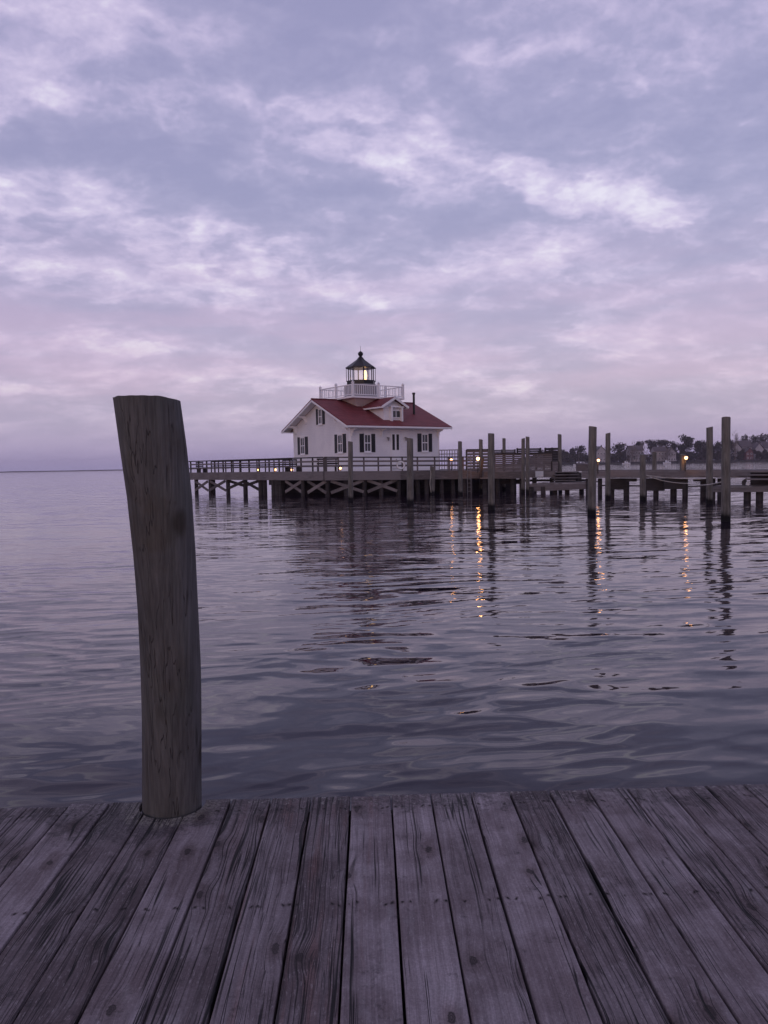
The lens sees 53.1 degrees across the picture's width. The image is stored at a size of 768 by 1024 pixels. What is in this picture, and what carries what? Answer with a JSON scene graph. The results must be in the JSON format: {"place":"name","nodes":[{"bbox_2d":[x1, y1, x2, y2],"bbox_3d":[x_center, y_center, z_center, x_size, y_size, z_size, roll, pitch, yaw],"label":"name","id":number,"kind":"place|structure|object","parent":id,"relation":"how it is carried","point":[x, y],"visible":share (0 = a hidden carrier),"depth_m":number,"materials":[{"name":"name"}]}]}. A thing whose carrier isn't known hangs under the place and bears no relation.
{"place":"outdoors","nodes":[
{"label":"outdoors","id":0,"kind":"place"},
{"bbox_2d":[0,468,228,472],"bbox_3d":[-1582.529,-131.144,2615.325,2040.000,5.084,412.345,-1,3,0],"label":"shore","id":1,"kind":"structure","parent":0,"point":[71,470],"depth_m":2422.12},
{"bbox_2d":[0,462,767,813],"bbox_3d":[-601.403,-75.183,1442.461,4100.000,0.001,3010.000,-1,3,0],"label":"water","id":2,"kind":"structure","parent":0,"point":[372,644],"depth_m":10.02,"materials":[{"name":"grey liquid"}]},
{"bbox_2d":[113,395,201,818],"bbox_3d":[-0.943,1.187,3.365,0.308,3.346,0.519,-2,4,-12],"label":"piling","id":3,"kind":"object","parent":2,"relation":"in","point":[153,448],"visible":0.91,"depth_m":3.16,"materials":[{"name":"brown wood"}]},
{"bbox_2d":[348,441,352,500],"bbox_3d":[-2.178,-2.044,49.832,0.404,5.088,0.346,-1,3,0],"label":"piling","id":4,"kind":"object","parent":2,"relation":"in","point":[350,470],"visible":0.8,"depth_m":49.67,"materials":[{"name":"brown wood"}]},
{"bbox_2d":[189,456,525,496],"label":"pier","id":5,"kind":"structure","parent":2,"relation":"in","point":[326,482],"depth_m":60.59,"materials":[{"name":"brown wood"}]},
{"bbox_2d":[196,462,205,471],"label":"bench","id":6,"kind":"object","parent":5,"relation":"on","point":[204,470],"visible":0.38,"depth_m":72.26,"materials":[{"name":"brown wood"}]},
{"bbox_2d":[284,459,299,471],"bbox_3d":[-7.338,-3.726,61.625,0.470,1.010,1.800,-4,5,-42],"label":"bench","id":7,"kind":"object","parent":5,"relation":"on","point":[287,469],"visible":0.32,"depth_m":61.22,"materials":[{"name":"brown wood"}]},
{"bbox_2d":[317,458,336,470],"bbox_3d":[-4.336,-3.563,58.233,1.600,1.010,0.470,-2,4,-14],"label":"bench","id":8,"kind":"object","parent":5,"relation":"attached to","point":[318,463],"visible":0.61,"depth_m":58.04,"materials":[{"name":"brown wood"}]},
{"bbox_2d":[281,346,452,471],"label":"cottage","id":9,"kind":"structure","parent":5,"relation":"on","point":[365,418],"depth_m":70.60,"materials":[{"name":"paint"}]},
{"bbox_2d":[299,436,305,454],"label":"window","id":10,"kind":"structure","parent":9,"relation":"in","point":[302,438],"depth_m":73.72,"materials":[{"name":"paint"}]},
{"bbox_2d":[317,408,322,425],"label":"window","id":11,"kind":"structure","parent":9,"relation":"in","point":[319,409],"depth_m":70.86,"materials":[{"name":"paint"}]},
{"bbox_2d":[337,433,343,453],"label":"window","id":12,"kind":"structure","parent":9,"relation":"in","point":[339,436],"depth_m":68.33,"materials":[{"name":"paint"}]},
{"bbox_2d":[363,433,371,452],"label":"window","id":13,"kind":"structure","parent":9,"relation":"in","point":[367,436],"depth_m":68.00,"materials":[{"name":"paint"}]},
{"bbox_2d":[391,433,400,469],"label":"door","id":14,"kind":"structure","parent":9,"relation":"in","point":[395,437],"depth_m":69.81,"materials":[{"name":"paint"}]},
{"bbox_2d":[421,433,428,452],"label":"window","id":15,"kind":"structure","parent":9,"relation":"in","point":[425,447],"depth_m":71.84,"materials":[{"name":"paint"}]},
{"bbox_2d":[396,460,404,469],"bbox_3d":[1.280,-3.582,58.779,0.741,0.741,0.120,-1,3,0],"label":"ring buoy","id":16,"kind":"object","parent":5,"relation":"hanging from","point":[398,462],"visible":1,"depth_m":58.74,"materials":[{"name":"paint"}]},
{"bbox_2d":[439,449,457,469],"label":"railing","id":17,"kind":"object","parent":5,"relation":"on","point":[444,454],"visible":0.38,"depth_m":67.80,"materials":[{"name":"wood"}]},
{"bbox_2d":[467,454,471,493],"bbox_3d":[6.514,-2.760,58.748,0.334,3.529,0.052,-1,3,0],"label":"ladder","id":18,"kind":"object","parent":5,"relation":"attached to","point":[467,473],"visible":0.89,"depth_m":58.72,"materials":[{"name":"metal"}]},
{"bbox_2d":[494,449,515,452],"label":"board fence","id":19,"kind":"object","parent":5,"relation":"on","point":[507,451],"visible":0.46,"depth_m":65.82,"materials":[{"name":"brown wood"}]},
{"bbox_2d":[516,448,540,453],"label":"board fence","id":20,"kind":"object","parent":5,"relation":"on","point":[533,450],"visible":0.5,"depth_m":66.81,"materials":[{"name":"brown wood"}]},
{"bbox_2d":[544,447,557,461],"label":"board fence","id":21,"kind":"object","parent":5,"relation":"on","point":[555,453],"visible":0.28,"depth_m":65.84,"materials":[{"name":"brown wood"}]},
{"bbox_2d":[0,784,767,1023],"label":"dock","id":22,"kind":"object","parent":2,"relation":"in","point":[621,906],"visible":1,"depth_m":2.57,"materials":[{"name":"grey wood"}]},
{"bbox_2d":[407,438,413,503],"bbox_3d":[1.522,-1.798,44.960,0.437,5.061,0.401,-1,3,0],"label":"piling","id":23,"kind":"object","parent":2,"relation":"in","point":[410,491],"visible":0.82,"depth_m":44.77,"materials":[{"name":"brown wood"}]},
{"bbox_2d":[430,466,434,494],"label":"piling","id":24,"kind":"object","parent":2,"relation":"in","point":[432,481],"visible":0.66,"depth_m":58.33,"materials":[{"name":"brown wood"}]},
{"bbox_2d":[458,441,462,494],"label":"piling","id":25,"kind":"object","parent":2,"relation":"in","point":[460,490],"visible":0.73,"depth_m":56.16,"materials":[{"name":"brown wood"}]},
{"bbox_2d":[479,439,482,491],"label":"piling","id":26,"kind":"object","parent":2,"relation":"in","point":[480,457],"visible":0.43,"depth_m":62.23,"materials":[{"name":"brown wood"}]},
{"bbox_2d":[488,433,494,509],"bbox_3d":[5.318,-1.415,38.136,0.366,4.995,0.345,-1,3,0],"label":"piling","id":27,"kind":"object","parent":2,"relation":"in","point":[491,480],"visible":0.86,"depth_m":37.98,"materials":[{"name":"brown wood"}]},
{"bbox_2d":[502,438,505,489],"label":"piling","id":28,"kind":"object","parent":2,"relation":"in","point":[503,451],"visible":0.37,"depth_m":65.73,"materials":[{"name":"brown wood"}]},
{"bbox_2d":[468,458,554,492],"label":"boardwalk","id":29,"kind":"structure","parent":2,"relation":"in","point":[506,477],"depth_m":60.14,"materials":[{"name":"brown wood"}]},
{"bbox_2d":[466,449,487,470],"bbox_3d":[7.604,-4.225,62.413,1.926,1.794,0.289,-1,4,6],"label":"railing","id":30,"kind":"object","parent":29,"relation":"on","point":[473,459],"visible":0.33,"depth_m":62.39,"materials":[{"name":"brown wood"}]},
{"bbox_2d":[494,453,520,470],"bbox_3d":[9.876,-3.955,60.722,2.384,1.470,0.280,-1,3,0],"label":"board fence","id":31,"kind":"object","parent":29,"relation":"on","point":[511,466],"visible":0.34,"depth_m":60.69,"materials":[{"name":"brown wood"}]},
{"bbox_2d":[535,470,543,476],"bbox_3d":[12.031,-2.951,59.483,0.720,0.530,0.080,-1,3,0],"label":"sign","id":32,"kind":"object","parent":29,"relation":"attached to","point":[539,473],"visible":1,"depth_m":59.45,"materials":[{"name":"white"}]},
{"bbox_2d":[530,452,552,470],"bbox_3d":[12.327,-3.960,60.630,1.953,1.480,0.291,-1,4,6],"label":"board fence","id":33,"kind":"object","parent":29,"relation":"on","point":[544,463],"visible":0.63,"depth_m":60.58,"materials":[{"name":"brown wood"}]},
{"bbox_2d":[551,461,558,478],"bbox_3d":[13.405,-3.277,60.217,0.578,1.415,0.180,-1,3,0],"label":"board fence","id":34,"kind":"object","parent":29,"relation":"on","point":[555,464],"visible":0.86,"depth_m":60.12,"materials":[{"name":"wood"}]},
{"bbox_2d":[521,438,524,492],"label":"piling","id":35,"kind":"object","parent":2,"relation":"in","point":[522,465],"visible":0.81,"depth_m":58.62,"materials":[{"name":"brown wood"}]},
{"bbox_2d":[526,436,529,492],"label":"piling","id":36,"kind":"object","parent":2,"relation":"in","point":[527,463],"visible":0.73,"depth_m":57.69,"materials":[{"name":"brown wood"}]},
{"bbox_2d":[515,479,597,493],"bbox_3d":[13.126,-1.465,58.306,5.722,1.968,6.745,-1,3,0],"label":"dock","id":37,"kind":"object","parent":2,"relation":"on","point":[554,487],"visible":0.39,"depth_m":56.94,"materials":[{"name":"brown wood"}]},
{"bbox_2d":[551,471,581,481],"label":"stepped ramp","id":38,"kind":"structure","parent":37,"relation":"on","point":[564,476],"depth_m":60.01,"materials":[{"name":"wood"}]},
{"bbox_2d":[558,434,561,490],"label":"piling","id":39,"kind":"object","parent":2,"relation":"in","point":[560,450],"visible":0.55,"depth_m":60.72,"materials":[{"name":"brown wood"}]},
{"bbox_2d":[587,426,596,514],"bbox_3d":[8.967,-1.186,33.149,0.427,5.018,0.371,-1,3,0],"label":"piling","id":40,"kind":"object","parent":2,"relation":"in","point":[592,450],"visible":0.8,"depth_m":32.98,"materials":[{"name":"brown wood"}]},
{"bbox_2d":[605,433,609,498],"bbox_3d":[13.558,-2.185,46.555,0.326,5.221,0.326,-1,3,0],"label":"piling","id":41,"kind":"object","parent":2,"relation":"in","point":[607,465],"visible":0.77,"depth_m":46.42,"materials":[{"name":"brown wood"}]},
{"bbox_2d":[640,454,645,499],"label":"piling","id":42,"kind":"object","parent":2,"relation":"in","point":[642,476],"visible":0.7,"depth_m":44.76,"materials":[{"name":"brown wood"}]},
{"bbox_2d":[648,476,720,485],"bbox_3d":[15.513,-1.468,38.014,2.101,0.585,18.741,0,4,11],"label":"rope","id":43,"kind":"object","parent":42,"relation":"attached to","point":[688,483],"visible":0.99,"depth_m":42.98,"materials":[{"name":"fabric"}]},
{"bbox_2d":[562,457,767,464],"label":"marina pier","id":44,"kind":"structure","parent":2,"relation":"in","point":[677,461],"depth_m":561.66,"materials":[{"name":"wood"}]},
{"bbox_2d":[582,469,767,496],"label":"boardwalk","id":45,"kind":"structure","parent":2,"relation":"in","point":[620,479],"depth_m":48.84,"materials":[{"name":"brown wood"}]},
{"bbox_2d":[576,463,587,470],"bbox_3d":[14.026,-3.150,53.723,1.200,0.570,0.480,-1,3,0],"label":"utility box","id":46,"kind":"object","parent":45,"relation":"on","point":[581,466],"visible":0.64,"depth_m":53.53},
{"bbox_2d":[652,452,656,469],"bbox_3d":[17.506,-3.290,49.707,0.292,1.193,0.286,-1,3,0],"label":"boardwalk post","id":47,"kind":"object","parent":45,"relation":"on","point":[654,460],"visible":0.97,"depth_m":49.61,"materials":[{"name":"brown wood"}]},
{"bbox_2d":[646,475,705,479],"bbox_3d":[17.633,-2.082,45.843,0.785,0.287,4.069,-3,4,-35],"label":"rope","id":48,"kind":"object","parent":45,"relation":"attached to","point":[674,478],"visible":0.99,"depth_m":46.22,"materials":[{"name":"grey fabric"}]},
{"bbox_2d":[680,454,685,469],"bbox_3d":[18.332,-3.058,47.119,0.366,1.010,0.363,-1,3,0],"label":"boardwalk post","id":49,"kind":"object","parent":45,"relation":"on","point":[682,462],"visible":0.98,"depth_m":46.98,"materials":[{"name":"brown wood"}]},
{"bbox_2d":[706,427,712,503],"bbox_3d":[16.819,-1.804,39.661,0.366,5.187,0.353,-1,3,0],"label":"piling","id":50,"kind":"object","parent":2,"relation":"in","point":[709,463],"visible":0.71,"depth_m":39.51,"materials":[{"name":"brown wood"}]},
{"bbox_2d":[721,417,730,521],"bbox_3d":[12.594,-0.968,28.276,0.358,5.050,0.346,-1,3,0],"label":"piling","id":51,"kind":"object","parent":2,"relation":"in","point":[725,469],"visible":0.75,"depth_m":28.13,"materials":[{"name":"brown wood"}]},
{"bbox_2d":[713,485,767,499],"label":"dock","id":52,"kind":"object","parent":2,"relation":"in","point":[747,490],"visible":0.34,"depth_m":42.58,"materials":[{"name":"brown wood"}]},
{"bbox_2d":[742,471,767,485],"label":"step platform","id":53,"kind":"structure","parent":52,"relation":"on","point":[758,478],"depth_m":43.11,"materials":[{"name":"paint"}]},
{"bbox_2d":[0,0,767,471],"label":"sky","id":54,"kind":"structure","parent":0,"point":[539,220],"materials":[{"name":"purple"}]},
{"bbox_2d":[487,459,766,465],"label":"shoreline","id":55,"kind":"structure","parent":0,"point":[762,460],"depth_m":575.75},
{"bbox_2d":[568,447,574,454],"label":"shade tree","id":56,"kind":"object","parent":55,"relation":"on","point":[572,450],"visible":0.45,"depth_m":638.08,"materials":[{"name":"green plant"}]},
{"bbox_2d":[573,445,586,455],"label":"shade tree","id":57,"kind":"object","parent":55,"relation":"on","point":[580,449],"visible":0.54,"depth_m":626.40,"materials":[{"name":"green plant"}]},
{"bbox_2d":[596,445,604,461],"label":"house","id":58,"kind":"structure","parent":55,"relation":"on","point":[600,452],"depth_m":596.61,"materials":[{"name":"grey"}]},
{"bbox_2d":[610,442,627,461],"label":"shade tree","id":59,"kind":"object","parent":55,"relation":"on","point":[618,448],"visible":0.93,"depth_m":598.16,"materials":[{"name":"green plant"}]},
{"bbox_2d":[627,441,636,461],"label":"bare tree","id":60,"kind":"object","parent":55,"relation":"on","point":[632,453],"visible":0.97,"depth_m":587.78,"materials":[{"name":"grey plant"}]},
{"bbox_2d":[625,444,644,461],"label":"house","id":61,"kind":"structure","parent":55,"relation":"on","point":[637,446],"depth_m":594.89,"materials":[{"name":"grey"}]},
{"bbox_2d":[514,451,763,463],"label":"undergrowth","id":62,"kind":"object","parent":55,"relation":"on","point":[569,458],"visible":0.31,"depth_m":601.89,"materials":[{"name":"green plant"}]},
{"bbox_2d":[635,441,649,459],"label":"bare tree","id":63,"kind":"object","parent":55,"relation":"on","point":[641,443],"visible":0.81,"depth_m":588.21,"materials":[{"name":"grey plant"}]},
{"bbox_2d":[644,439,664,449],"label":"pine tree","id":64,"kind":"object","parent":55,"relation":"on","point":[651,443],"visible":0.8,"depth_m":615.82,"materials":[{"name":"green plant"}]},
{"bbox_2d":[649,445,666,460],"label":"house","id":65,"kind":"structure","parent":55,"relation":"on","point":[659,450],"depth_m":592.86,"materials":[{"name":"beige"}]},
{"bbox_2d":[659,439,672,448],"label":"pine tree","id":66,"kind":"object","parent":55,"relation":"on","point":[666,443],"visible":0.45,"depth_m":626.14,"materials":[{"name":"green plant"}]},
{"bbox_2d":[659,448,674,459],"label":"bare tree","id":67,"kind":"object","parent":55,"relation":"on","point":[668,451],"visible":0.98,"depth_m":584.23,"materials":[{"name":"grey plant"}]},
{"bbox_2d":[666,447,676,460],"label":"house","id":68,"kind":"structure","parent":55,"relation":"on","point":[671,457],"depth_m":588.74,"materials":[{"name":"grey"}]},
{"bbox_2d":[670,441,680,457],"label":"shade tree","id":69,"kind":"object","parent":55,"relation":"on","point":[673,445],"visible":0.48,"depth_m":606.89,"materials":[{"name":"green plant"}]},
{"bbox_2d":[677,443,685,458],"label":"shade tree","id":70,"kind":"object","parent":55,"relation":"on","point":[682,450],"visible":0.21,"depth_m":604.74,"materials":[{"name":"green plant"}]},
{"bbox_2d":[677,434,694,460],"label":"pine tree","id":71,"kind":"object","parent":55,"relation":"on","point":[686,440],"visible":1,"depth_m":596.86,"materials":[{"name":"green plant"}]},
{"bbox_2d":[693,440,703,459],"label":"shade tree","id":72,"kind":"object","parent":55,"relation":"on","point":[697,445],"visible":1,"depth_m":595.79,"materials":[{"name":"green plant"}]},
{"bbox_2d":[700,440,705,459],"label":"shade tree","id":73,"kind":"object","parent":55,"relation":"on","point":[703,444],"visible":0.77,"depth_m":596.92,"materials":[{"name":"green plant"}]},
{"bbox_2d":[714,441,720,458],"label":"shade tree","id":74,"kind":"object","parent":55,"relation":"on","point":[717,447],"visible":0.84,"depth_m":598.31,"materials":[{"name":"green plant"}]},
{"bbox_2d":[731,440,734,458],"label":"shade tree","id":75,"kind":"object","parent":55,"relation":"on","point":[732,450],"visible":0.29,"depth_m":596.26,"materials":[{"name":"green plant"}]},
{"bbox_2d":[732,432,739,459],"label":"bare tree","id":76,"kind":"object","parent":55,"relation":"on","point":[735,439],"visible":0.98,"depth_m":588.16,"materials":[{"name":"plant"}]},
{"bbox_2d":[731,442,742,459],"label":"house","id":77,"kind":"structure","parent":55,"relation":"on","point":[739,448],"depth_m":598.40,"materials":[{"name":"grey"}]},
{"bbox_2d":[736,449,744,459],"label":"shade tree","id":78,"kind":"object","parent":55,"relation":"on","point":[739,454],"visible":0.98,"depth_m":589.22,"materials":[{"name":"green plant"}]},
{"bbox_2d":[738,440,752,448],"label":"house","id":79,"kind":"structure","parent":55,"relation":"on","point":[744,444],"depth_m":603.95,"materials":[{"name":"grey"}]},
{"bbox_2d":[740,434,751,443],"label":"shade tree","id":80,"kind":"object","parent":55,"relation":"on","point":[745,437],"visible":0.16,"depth_m":628.60,"materials":[{"name":"green plant"}]},
{"bbox_2d":[742,447,753,459],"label":"house","id":81,"kind":"structure","parent":55,"relation":"on","point":[748,454],"depth_m":586.80,"materials":[{"name":"grey"}]},
{"bbox_2d":[749,435,764,443],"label":"pine tree","id":82,"kind":"object","parent":55,"relation":"on","point":[754,440],"visible":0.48,"depth_m":635.84,"materials":[{"name":"green plant"}]},
{"bbox_2d":[753,449,761,458],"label":"shade tree","id":83,"kind":"object","parent":55,"relation":"on","point":[758,454],"visible":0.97,"depth_m":589.37,"materials":[{"name":"green plant"}]},
{"bbox_2d":[752,442,764,458],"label":"house","id":84,"kind":"structure","parent":55,"relation":"on","point":[757,446],"depth_m":598.55,"materials":[{"name":"grey"}]},
{"bbox_2d":[756,433,767,442],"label":"shade tree","id":85,"kind":"object","parent":55,"relation":"on","point":[764,437],"visible":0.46,"depth_m":630.88,"materials":[{"name":"green plant"}]},
{"bbox_2d":[760,449,767,458],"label":"shade tree","id":86,"kind":"object","parent":55,"relation":"on","point":[764,454],"visible":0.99,"depth_m":589.68,"materials":[{"name":"green plant"}]},
{"bbox_2d":[760,442,767,451],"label":"house","id":87,"kind":"structure","parent":55,"relation":"on","point":[764,445],"depth_m":602.27,"materials":[{"name":"grey"}]}
]}

